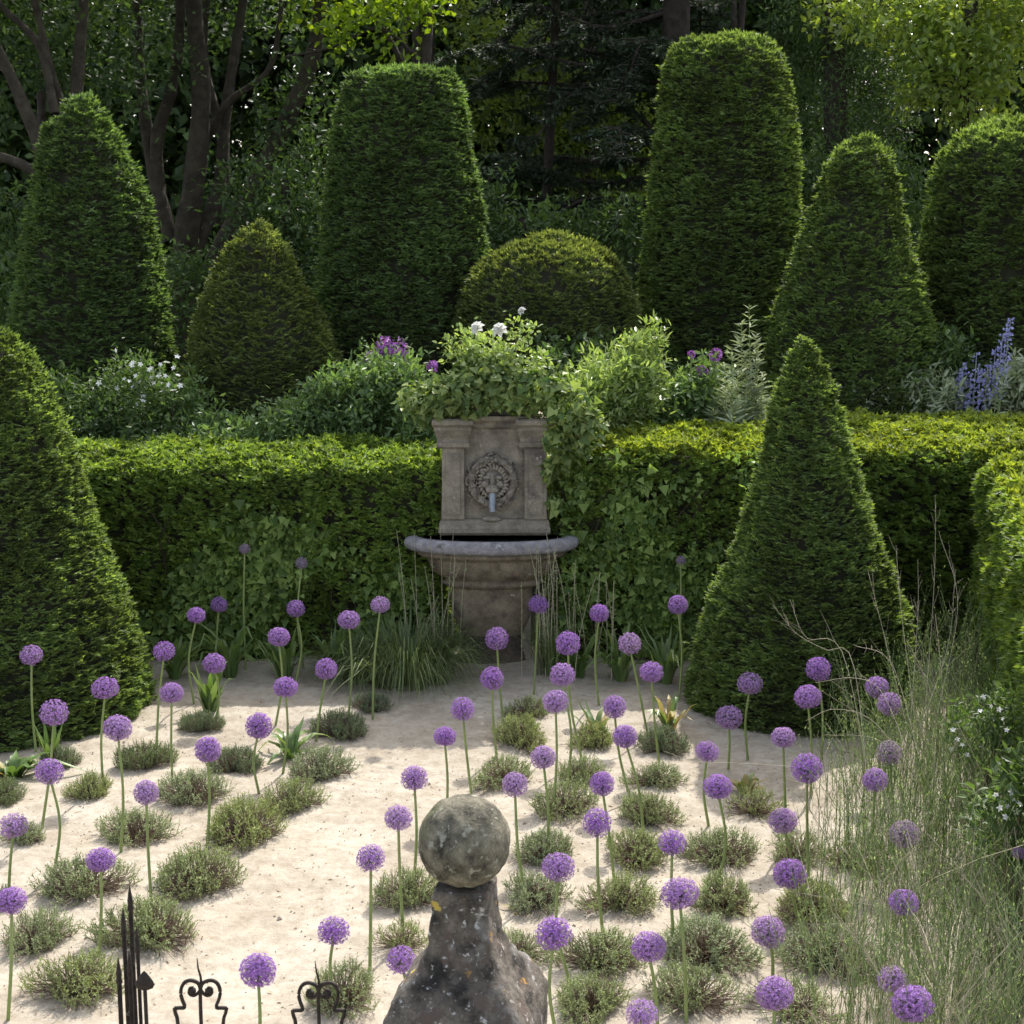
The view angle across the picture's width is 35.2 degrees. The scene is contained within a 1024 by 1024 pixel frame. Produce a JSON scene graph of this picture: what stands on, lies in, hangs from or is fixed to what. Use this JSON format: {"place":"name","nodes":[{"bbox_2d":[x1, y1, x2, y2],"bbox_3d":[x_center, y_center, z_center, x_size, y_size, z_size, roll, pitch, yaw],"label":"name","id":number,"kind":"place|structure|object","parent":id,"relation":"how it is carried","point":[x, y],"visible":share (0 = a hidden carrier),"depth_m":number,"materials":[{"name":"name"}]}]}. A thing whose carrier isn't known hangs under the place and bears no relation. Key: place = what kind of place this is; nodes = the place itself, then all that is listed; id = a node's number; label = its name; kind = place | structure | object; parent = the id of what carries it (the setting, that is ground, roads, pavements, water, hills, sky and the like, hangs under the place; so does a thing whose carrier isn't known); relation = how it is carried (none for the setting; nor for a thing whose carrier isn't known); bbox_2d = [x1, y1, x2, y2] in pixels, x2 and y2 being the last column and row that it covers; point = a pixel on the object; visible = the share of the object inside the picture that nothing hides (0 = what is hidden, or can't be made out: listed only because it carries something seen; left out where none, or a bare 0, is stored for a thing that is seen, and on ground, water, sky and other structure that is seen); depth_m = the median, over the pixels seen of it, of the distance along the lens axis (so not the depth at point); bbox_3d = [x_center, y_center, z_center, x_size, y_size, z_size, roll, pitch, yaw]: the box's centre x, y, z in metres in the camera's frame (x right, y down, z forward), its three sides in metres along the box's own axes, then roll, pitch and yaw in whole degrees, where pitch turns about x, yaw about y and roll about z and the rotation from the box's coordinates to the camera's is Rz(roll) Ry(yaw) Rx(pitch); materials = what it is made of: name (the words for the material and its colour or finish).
{"place":"outdoors","nodes":[
{"label":"outdoors","id":0,"kind":"place"},
{"bbox_2d":[246,221,546,646],"bbox_3d":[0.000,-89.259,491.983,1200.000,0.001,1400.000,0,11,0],"label":"ground","id":1,"kind":"structure","parent":0,"point":[533,614],"depth_m":15.45,"materials":[{"name":"soil"}]},
{"bbox_2d":[0,0,166,177],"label":"woodland tree","id":2,"kind":"object","parent":1,"relation":"on","point":[82,22],"visible":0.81,"depth_m":21.04,"materials":[{"name":"green plant"}]},
{"bbox_2d":[4,88,179,436],"bbox_3d":[-4.514,-1.828,16.939,2.096,5.108,2.056,0,11,0],"label":"yew cone","id":3,"kind":"object","parent":1,"relation":"on","point":[84,299],"visible":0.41,"depth_m":16.30,"materials":[{"name":"green plant"}]},
{"bbox_2d":[0,170,215,381],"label":"understorey tree","id":4,"kind":"object","parent":1,"relation":"on","point":[10,255],"visible":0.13,"depth_m":20.52,"materials":[{"name":"green plant"}]},
{"bbox_2d":[34,360,196,442],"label":"leafy shrub","id":5,"kind":"object","parent":1,"relation":"on","point":[103,427],"visible":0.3,"depth_m":15.03,"materials":[{"name":"green plant"}]},
{"bbox_2d":[58,337,221,441],"bbox_3d":[-3.527,-0.348,15.439,1.635,2.661,1.189,0,11,0],"label":"flowering shrub","id":6,"kind":"object","parent":1,"relation":"on","point":[156,397],"visible":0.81,"depth_m":15.14,"materials":[{"name":"green plant"}]},
{"bbox_2d":[6,0,374,416],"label":"woodland tree","id":7,"kind":"object","parent":1,"relation":"on","point":[192,222],"visible":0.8,"depth_m":23.12,"materials":[{"name":"green plant"}]},
{"bbox_2d":[144,381,353,442],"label":"leafy shrub","id":8,"kind":"object","parent":1,"relation":"on","point":[270,425],"visible":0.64,"depth_m":14.91,"materials":[{"name":"green plant"}]},
{"bbox_2d":[165,109,339,336],"bbox_3d":[-3.284,-2.645,21.062,2.692,5.179,2.447,0,11,0],"label":"laurel tree","id":9,"kind":"object","parent":1,"relation":"on","point":[302,215],"visible":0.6,"depth_m":20.81,"materials":[{"name":"green plant"}]},
{"bbox_2d":[56,430,458,655],"bbox_3d":[-2.811,0.258,14.302,4.880,1.891,1.617,0,11,0],"label":"clipped hedge","id":10,"kind":"object","parent":1,"relation":"on","point":[190,480],"visible":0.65,"depth_m":13.68,"materials":[{"name":"green plant"}]},
{"bbox_2d":[110,484,431,660],"bbox_3d":[-2.510,0.547,13.670,3.693,1.585,0.242,0,11,0],"label":"ivy","id":11,"kind":"object","parent":10,"relation":"attached to","point":[273,559],"visible":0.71,"depth_m":13.67,"materials":[{"name":"green plant"}]},
{"bbox_2d":[178,217,344,437],"bbox_3d":[-2.552,-1.083,16.480,1.912,3.815,1.875,0,11,0],"label":"yew cone","id":12,"kind":"object","parent":1,"relation":"on","point":[259,335],"visible":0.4,"depth_m":15.88,"materials":[{"name":"green plant"}]},
{"bbox_2d":[252,0,456,65],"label":"maple tree","id":13,"kind":"object","parent":1,"relation":"on","point":[424,11],"visible":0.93,"depth_m":20.92,"materials":[{"name":"green plant"}]},
{"bbox_2d":[279,339,436,445],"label":"leafy shrub","id":14,"kind":"object","parent":1,"relation":"on","point":[374,387],"visible":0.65,"depth_m":14.85,"materials":[{"name":"green plant"}]},
{"bbox_2d":[311,60,491,436],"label":"yew column","id":15,"kind":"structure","parent":1,"relation":"on","point":[403,246],"depth_m":17.03,"materials":[{"name":"green plant"}]},
{"bbox_2d":[404,388,578,663],"bbox_3d":[-0.173,0.190,13.567,1.479,2.470,0.570,0,11,0],"label":"wall fountain","id":16,"kind":"object","parent":1,"relation":"on","point":[494,521],"depth_m":13.47,"materials":[{"name":"stone"}]},
{"bbox_2d":[390,349,609,519],"bbox_3d":[-0.109,-0.631,13.389,1.834,1.428,0.595,0,11,0],"label":"climbing plant","id":17,"kind":"object","parent":16,"relation":"on","point":[578,426],"visible":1,"depth_m":13.23,"materials":[{"name":"green plant"}]},
{"bbox_2d":[433,307,552,382],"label":"rose bush","id":18,"kind":"object","parent":1,"relation":"on","point":[498,329],"visible":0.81,"depth_m":13.42,"materials":[{"name":"green plant"}]},
{"bbox_2d":[0,0,1023,342],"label":"woodland","id":19,"kind":"object","parent":1,"relation":"on","point":[928,134],"visible":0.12,"depth_m":31.87,"materials":[{"name":"green plant"}]},
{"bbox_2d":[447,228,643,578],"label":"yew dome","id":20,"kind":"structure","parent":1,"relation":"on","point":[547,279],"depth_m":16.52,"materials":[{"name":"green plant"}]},
{"bbox_2d":[433,0,658,232],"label":"woodland tree","id":21,"kind":"object","parent":1,"relation":"on","point":[583,149],"visible":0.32,"depth_m":29.51,"materials":[{"name":"green plant"}]},
{"bbox_2d":[467,151,657,323],"bbox_3d":[0.694,-2.549,21.981,3.249,4.648,2.507,4,11,18],"label":"laurel tree","id":22,"kind":"object","parent":1,"relation":"on","point":[608,236],"visible":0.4,"depth_m":21.44,"materials":[{"name":"green plant"}]},
{"bbox_2d":[557,309,681,428],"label":"leafy shrub","id":23,"kind":"object","parent":1,"relation":"on","point":[636,372],"visible":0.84,"depth_m":14.53,"materials":[{"name":"green plant"}]},
{"bbox_2d":[519,325,721,413],"bbox_3d":[0.996,-0.560,16.470,2.312,2.698,1.312,-3,11,-14],"label":"leafy shrub","id":24,"kind":"object","parent":1,"relation":"on","point":[573,353],"visible":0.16,"depth_m":16.06,"materials":[{"name":"green plant"}]},
{"bbox_2d":[431,0,903,273],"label":"cedar tree","id":25,"kind":"object","parent":1,"relation":"on","point":[671,18],"visible":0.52,"depth_m":25.30,"materials":[{"name":"green plant"}]},
{"bbox_2d":[639,347,749,425],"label":"leafy shrub","id":26,"kind":"object","parent":1,"relation":"on","point":[693,389],"visible":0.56,"depth_m":14.91,"materials":[{"name":"green plant"}]},
{"bbox_2d":[635,27,806,415],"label":"yew column","id":27,"kind":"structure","parent":1,"relation":"on","point":[724,230],"depth_m":17.44,"materials":[{"name":"green plant"}]},
{"bbox_2d":[699,304,772,424],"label":"silver spire plant","id":28,"kind":"object","parent":1,"relation":"on","point":[739,416],"visible":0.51,"depth_m":14.72,"materials":[{"name":"green plant"}]},
{"bbox_2d":[542,406,1023,657],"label":"clipped hedge","id":29,"kind":"object","parent":1,"relation":"on","point":[916,468],"visible":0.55,"depth_m":13.68,"materials":[{"name":"green plant"}]},
{"bbox_2d":[550,448,766,660],"bbox_3d":[1.537,0.393,13.641,2.461,1.889,0.255,0,11,0],"label":"ivy","id":30,"kind":"object","parent":29,"relation":"attached to","point":[639,614],"visible":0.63,"depth_m":13.64,"materials":[{"name":"green plant"}]},
{"bbox_2d":[752,0,938,186],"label":"conifer","id":31,"kind":"object","parent":1,"relation":"on","point":[837,113],"visible":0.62,"depth_m":22.51,"materials":[{"name":"green plant"}]},
{"bbox_2d":[755,131,954,416],"bbox_3d":[3.480,-1.504,16.401,2.143,4.670,2.164,0,11,0],"label":"yew cone","id":32,"kind":"object","parent":1,"relation":"on","point":[854,293],"visible":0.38,"depth_m":15.76,"materials":[{"name":"green plant"}]},
{"bbox_2d":[791,119,935,274],"bbox_3d":[4.368,-2.410,20.372,2.497,4.974,1.883,0,11,0],"label":"laurel tree","id":33,"kind":"object","parent":1,"relation":"on","point":[912,209],"visible":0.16,"depth_m":19.96,"materials":[{"name":"green plant"}]},
{"bbox_2d":[794,314,994,399],"bbox_3d":[3.754,-0.574,16.265,2.246,2.803,1.341,0,11,0],"label":"leafy shrub","id":34,"kind":"object","parent":1,"relation":"on","point":[951,344],"visible":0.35,"depth_m":15.93,"materials":[{"name":"green plant"}]},
{"bbox_2d":[790,0,1023,133],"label":"broadleaf tree","id":35,"kind":"object","parent":1,"relation":"on","point":[966,34],"visible":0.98,"depth_m":20.31,"materials":[{"name":"green plant"}]},
{"bbox_2d":[836,353,977,414],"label":"silver plant","id":36,"kind":"object","parent":1,"relation":"on","point":[948,389],"visible":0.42,"depth_m":15.65,"materials":[{"name":"green plant"}]},
{"bbox_2d":[814,581,1022,904],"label":"feathery plants","id":37,"kind":"object","parent":1,"relation":"on","point":[887,768],"visible":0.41,"depth_m":10.08,"materials":[{"name":"green plant"}]},
{"bbox_2d":[862,655,1023,1023],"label":"greenery","id":38,"kind":"object","parent":1,"relation":"on","point":[977,1017],"visible":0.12,"depth_m":8.57,"materials":[{"name":"green plant"}]},
{"bbox_2d":[912,112,1023,414],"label":"yew column","id":39,"kind":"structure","parent":1,"relation":"on","point":[972,259],"depth_m":16.53,"materials":[{"name":"green plant"}]},
{"bbox_2d":[928,680,1023,846],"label":"white flower plant","id":40,"kind":"object","parent":1,"relation":"on","point":[995,717],"visible":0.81,"depth_m":9.59,"materials":[{"name":"green plant"}]},
{"bbox_2d":[954,317,1013,414],"bbox_3d":[4.581,-0.489,15.725,0.546,2.829,0.622,-3,11,-17],"label":"delphinium","id":41,"kind":"object","parent":1,"relation":"on","point":[999,390],"visible":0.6,"depth_m":15.54,"materials":[{"name":"blue plant"}]},
{"bbox_2d":[954,737,1023,963],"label":"white flower plant","id":42,"kind":"object","parent":1,"relation":"on","point":[1014,789],"visible":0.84,"depth_m":8.13,"materials":[{"name":"green plant"}]},
{"bbox_2d":[959,450,1023,843],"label":"clipped hedge","id":43,"kind":"object","parent":1,"relation":"on","point":[997,494],"visible":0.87,"depth_m":11.77,"materials":[{"name":"green plant"}]},
{"bbox_2d":[975,345,1023,414],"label":"silver plant","id":44,"kind":"object","parent":1,"relation":"on","point":[1014,395],"visible":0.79,"depth_m":15.71,"materials":[{"name":"green plant"}]},
{"bbox_2d":[0,646,1023,1023],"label":"sand path","id":45,"kind":"structure","parent":0,"point":[282,942],"depth_m":9.92,"materials":[{"name":"beige sand"}]},
{"bbox_2d":[0,901,84,961],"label":"grey shrublet","id":46,"kind":"object","parent":45,"relation":"on","point":[34,935],"visible":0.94,"depth_m":8.46,"materials":[{"name":"green plant"}]},
{"bbox_2d":[16,946,124,1010],"bbox_3d":[-2.165,2.277,7.921,0.532,0.228,0.444,-3,11,-13],"label":"grey shrublet","id":47,"kind":"object","parent":45,"relation":"on","point":[85,982],"visible":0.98,"depth_m":7.90,"materials":[{"name":"green plant"}]},
{"bbox_2d":[0,325,158,752],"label":"yew cone","id":48,"kind":"object","parent":45,"relation":"on","point":[61,607],"visible":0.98,"depth_m":11.84,"materials":[{"name":"green plant"}]},
{"bbox_2d":[28,850,142,906],"bbox_3d":[-2.418,2.053,9.164,0.586,0.227,0.507,-8,13,-36],"label":"grey shrublet","id":49,"kind":"object","parent":45,"relation":"on","point":[84,883],"visible":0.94,"depth_m":9.09,"materials":[{"name":"green plant"}]},
{"bbox_2d":[116,885,153,1023],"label":"iron gate","id":50,"kind":"structure","parent":45,"relation":"on","point":[144,982],"depth_m":5.32,"materials":[{"name":"black metal"}]},
{"bbox_2d":[78,893,201,957],"bbox_3d":[-1.962,2.157,8.496,0.659,0.249,0.483,0,11,1],"label":"grey shrublet","id":51,"kind":"object","parent":45,"relation":"on","point":[156,931],"visible":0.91,"depth_m":8.46,"materials":[{"name":"green plant"}]},
{"bbox_2d":[93,806,186,847],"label":"grey shrublet","id":52,"kind":"object","parent":45,"relation":"on","point":[133,831],"visible":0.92,"depth_m":9.87,"materials":[{"name":"green plant"}]},
{"bbox_2d":[112,738,179,771],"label":"grey shrublet","id":53,"kind":"object","parent":45,"relation":"on","point":[151,756],"visible":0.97,"depth_m":11.12,"materials":[{"name":"green plant"}]},
{"bbox_2d":[154,765,236,807],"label":"grey shrublet","id":54,"kind":"object","parent":45,"relation":"on","point":[185,792],"visible":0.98,"depth_m":10.51,"materials":[{"name":"green plant"}]},
{"bbox_2d":[147,840,247,905],"bbox_3d":[-1.814,2.010,9.123,0.618,0.301,0.434,-10,15,-44],"label":"grey shrublet","id":55,"kind":"object","parent":45,"relation":"on","point":[196,879],"visible":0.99,"depth_m":9.09,"materials":[{"name":"green plant"}]},
{"bbox_2d":[203,743,264,773],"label":"grey shrublet","id":56,"kind":"object","parent":45,"relation":"on","point":[226,760],"visible":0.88,"depth_m":11.05,"materials":[{"name":"green plant"}]},
{"bbox_2d":[191,619,277,678],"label":"strap leaf plant","id":57,"kind":"object","parent":45,"relation":"on","point":[232,656],"visible":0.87,"depth_m":13.24,"materials":[{"name":"green plant"}]},
{"bbox_2d":[205,791,289,855],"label":"grey shrublet","id":58,"kind":"object","parent":45,"relation":"on","point":[244,827],"visible":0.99,"depth_m":9.82,"materials":[{"name":"green plant"}]},
{"bbox_2d":[239,952,276,1023],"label":"allium","id":59,"kind":"object","parent":45,"relation":"on","point":[259,967],"visible":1,"depth_m":7.34,"materials":[{"name":"purple plant"}]},
{"bbox_2d":[173,959,345,1023],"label":"iron gate","id":60,"kind":"structure","parent":45,"relation":"on","point":[209,992],"depth_m":5.09,"materials":[{"name":"black metal"}]},
{"bbox_2d":[258,773,333,817],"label":"grey shrublet","id":61,"kind":"object","parent":45,"relation":"on","point":[291,798],"visible":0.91,"depth_m":10.39,"materials":[{"name":"green plant"}]},
{"bbox_2d":[286,740,361,783],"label":"grey shrublet","id":62,"kind":"object","parent":45,"relation":"on","point":[318,768],"visible":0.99,"depth_m":10.93,"materials":[{"name":"green plant"}]},
{"bbox_2d":[308,708,369,741],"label":"grey shrublet","id":63,"kind":"object","parent":45,"relation":"on","point":[339,724],"visible":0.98,"depth_m":11.78,"materials":[{"name":"green plant"}]},
{"bbox_2d":[301,951,379,1022],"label":"grey shrublet","id":64,"kind":"object","parent":45,"relation":"on","point":[356,991],"visible":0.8,"depth_m":7.81,"materials":[{"name":"green plant"}]},
{"bbox_2d":[278,627,406,696],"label":"grass clump","id":65,"kind":"object","parent":45,"relation":"on","point":[357,680],"visible":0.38,"depth_m":13.13,"materials":[{"name":"green plant"}]},
{"bbox_2d":[367,915,428,954],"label":"grey shrublet","id":66,"kind":"object","parent":45,"relation":"on","point":[402,939],"visible":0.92,"depth_m":8.41,"materials":[{"name":"green plant"}]},
{"bbox_2d":[366,862,437,911],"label":"grey shrublet","id":67,"kind":"object","parent":45,"relation":"on","point":[414,891],"visible":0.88,"depth_m":8.96,"materials":[{"name":"green plant"}]},
{"bbox_2d":[294,593,528,708],"bbox_3d":[-0.937,1.062,13.170,2.115,0.663,1.996,3,11,15],"label":"grass clump","id":68,"kind":"object","parent":45,"relation":"on","point":[417,662],"visible":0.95,"depth_m":12.99,"materials":[{"name":"green plant"}]},
{"bbox_2d":[383,794,548,1023],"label":"gate pillar","id":69,"kind":"structure","parent":45,"relation":"on","point":[471,964],"depth_m":4.97,"materials":[{"name":"stone"}]},
{"bbox_2d":[471,749,535,793],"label":"grey shrublet","id":70,"kind":"object","parent":45,"relation":"on","point":[493,777],"visible":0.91,"depth_m":10.82,"materials":[{"name":"green plant"}]},
{"bbox_2d":[490,711,549,751],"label":"grey shrublet","id":71,"kind":"object","parent":45,"relation":"on","point":[525,733],"visible":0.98,"depth_m":11.57,"materials":[{"name":"green plant"}]},
{"bbox_2d":[501,865,575,917],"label":"grey shrublet","id":72,"kind":"object","parent":45,"relation":"on","point":[542,895],"visible":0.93,"depth_m":8.92,"materials":[{"name":"green plant"}]},
{"bbox_2d":[510,823,576,866],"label":"grey shrublet","id":73,"kind":"object","parent":45,"relation":"on","point":[537,852],"visible":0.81,"depth_m":9.51,"materials":[{"name":"green plant"}]},
{"bbox_2d":[520,532,577,676],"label":"weed","id":74,"kind":"object","parent":45,"relation":"on","point":[549,599],"visible":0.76,"depth_m":13.25,"materials":[{"name":"plant"}]},
{"bbox_2d":[535,916,572,1023],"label":"allium","id":75,"kind":"object","parent":45,"relation":"on","point":[547,930],"visible":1,"depth_m":7.45,"materials":[{"name":"purple plant"}]},
{"bbox_2d":[528,775,600,823],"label":"grey shrublet","id":76,"kind":"object","parent":45,"relation":"on","point":[566,805],"visible":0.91,"depth_m":10.28,"materials":[{"name":"green plant"}]},
{"bbox_2d":[551,967,636,1023],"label":"grey shrublet","id":77,"kind":"object","parent":45,"relation":"on","point":[607,999],"visible":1,"depth_m":7.75,"materials":[{"name":"green plant"}]},
{"bbox_2d":[543,924,648,979],"bbox_3d":[0.425,2.232,8.229,0.535,0.213,0.400,-1,11,-6],"label":"grey shrublet","id":78,"kind":"object","parent":45,"relation":"on","point":[601,953],"visible":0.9,"depth_m":8.20,"materials":[{"name":"green plant"}]},
{"bbox_2d":[570,868,666,916],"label":"grey shrublet","id":79,"kind":"object","parent":45,"relation":"on","point":[622,890],"visible":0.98,"depth_m":8.87,"materials":[{"name":"green plant"}]},
{"bbox_2d":[600,822,670,872],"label":"grey shrublet","id":80,"kind":"object","parent":45,"relation":"on","point":[640,854],"visible":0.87,"depth_m":9.52,"materials":[{"name":"green plant"}]},
{"bbox_2d":[615,787,690,826],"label":"grey shrublet","id":81,"kind":"object","parent":45,"relation":"on","point":[654,812],"visible":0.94,"depth_m":10.13,"materials":[{"name":"green plant"}]},
{"bbox_2d":[614,623,692,684],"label":"strap leaf plant","id":82,"kind":"object","parent":45,"relation":"on","point":[668,659],"visible":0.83,"depth_m":13.07,"materials":[{"name":"green plant"}]},
{"bbox_2d":[617,759,690,790],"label":"grey shrublet","id":83,"kind":"object","parent":45,"relation":"on","point":[654,775],"visible":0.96,"depth_m":10.77,"materials":[{"name":"green plant"}]},
{"bbox_2d":[633,723,691,755],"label":"grey shrublet","id":84,"kind":"object","parent":45,"relation":"on","point":[668,738],"visible":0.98,"depth_m":11.44,"materials":[{"name":"green plant"}]},
{"bbox_2d":[660,877,699,1022],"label":"allium","id":85,"kind":"object","parent":45,"relation":"on","point":[677,892],"visible":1,"depth_m":7.54,"materials":[{"name":"purple plant"}]},
{"bbox_2d":[642,954,747,1019],"bbox_3d":[0.890,2.295,7.856,0.470,0.217,0.460,-2,11,-12],"label":"grey shrublet","id":86,"kind":"object","parent":45,"relation":"on","point":[699,998],"visible":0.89,"depth_m":7.81,"materials":[{"name":"green plant"}]},
{"bbox_2d":[659,910,767,975],"bbox_3d":[1.049,2.209,8.323,0.637,0.234,0.520,9,14,38],"label":"grey shrublet","id":87,"kind":"object","parent":45,"relation":"on","point":[705,947],"visible":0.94,"depth_m":8.29,"materials":[{"name":"green plant"}]},
{"bbox_2d":[673,823,763,870],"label":"grey shrublet","id":88,"kind":"object","parent":45,"relation":"on","point":[711,851],"visible":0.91,"depth_m":9.56,"materials":[{"name":"green plant"}]},
{"bbox_2d":[689,866,758,919],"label":"grey shrublet","id":89,"kind":"object","parent":45,"relation":"on","point":[727,899],"visible":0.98,"depth_m":8.87,"materials":[{"name":"green plant"}]},
{"bbox_2d":[722,783,789,819],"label":"grey shrublet","id":90,"kind":"object","parent":45,"relation":"on","point":[751,809],"visible":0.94,"depth_m":10.27,"materials":[{"name":"green plant"}]},
{"bbox_2d":[755,975,793,1023],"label":"allium","id":91,"kind":"object","parent":45,"relation":"on","point":[773,998],"visible":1,"depth_m":6.47,"materials":[{"name":"purple plant"}]},
{"bbox_2d":[735,973,854,1023],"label":"grey shrublet","id":92,"kind":"object","parent":45,"relation":"on","point":[799,1010],"visible":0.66,"depth_m":7.71,"materials":[{"name":"green plant"}]},
{"bbox_2d":[763,824,832,872],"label":"grey shrublet","id":93,"kind":"object","parent":45,"relation":"on","point":[781,851],"visible":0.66,"depth_m":9.58,"materials":[{"name":"green plant"}]},
{"bbox_2d":[679,333,919,737],"bbox_3d":[2.242,0.120,12.374,1.872,2.978,1.869,0,11,0],"label":"yew cone","id":94,"kind":"object","parent":45,"relation":"on","point":[811,544],"visible":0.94,"depth_m":11.99,"materials":[{"name":"green plant"}]},
{"bbox_2d":[770,873,855,927],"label":"grey shrublet","id":95,"kind":"object","parent":45,"relation":"on","point":[786,907],"visible":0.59,"depth_m":8.78,"materials":[{"name":"green plant"}]},
{"bbox_2d":[768,914,894,983],"bbox_3d":[1.659,2.220,8.252,0.560,0.218,0.713,-9,14,-41],"label":"grey shrublet","id":96,"kind":"object","parent":45,"relation":"on","point":[794,945],"visible":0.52,"depth_m":8.21,"materials":[{"name":"green plant"}]},
{"bbox_2d":[734,566,1023,1023],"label":"wild stems","id":97,"kind":"object","parent":45,"relation":"on","point":[973,902],"visible":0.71,"depth_m":7.71,"materials":[{"name":"green plant"}]},
{"bbox_2d":[890,984,934,1023],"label":"allium","id":98,"kind":"object","parent":45,"relation":"on","point":[911,1008],"visible":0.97,"depth_m":6.38,"materials":[{"name":"purple plant"}]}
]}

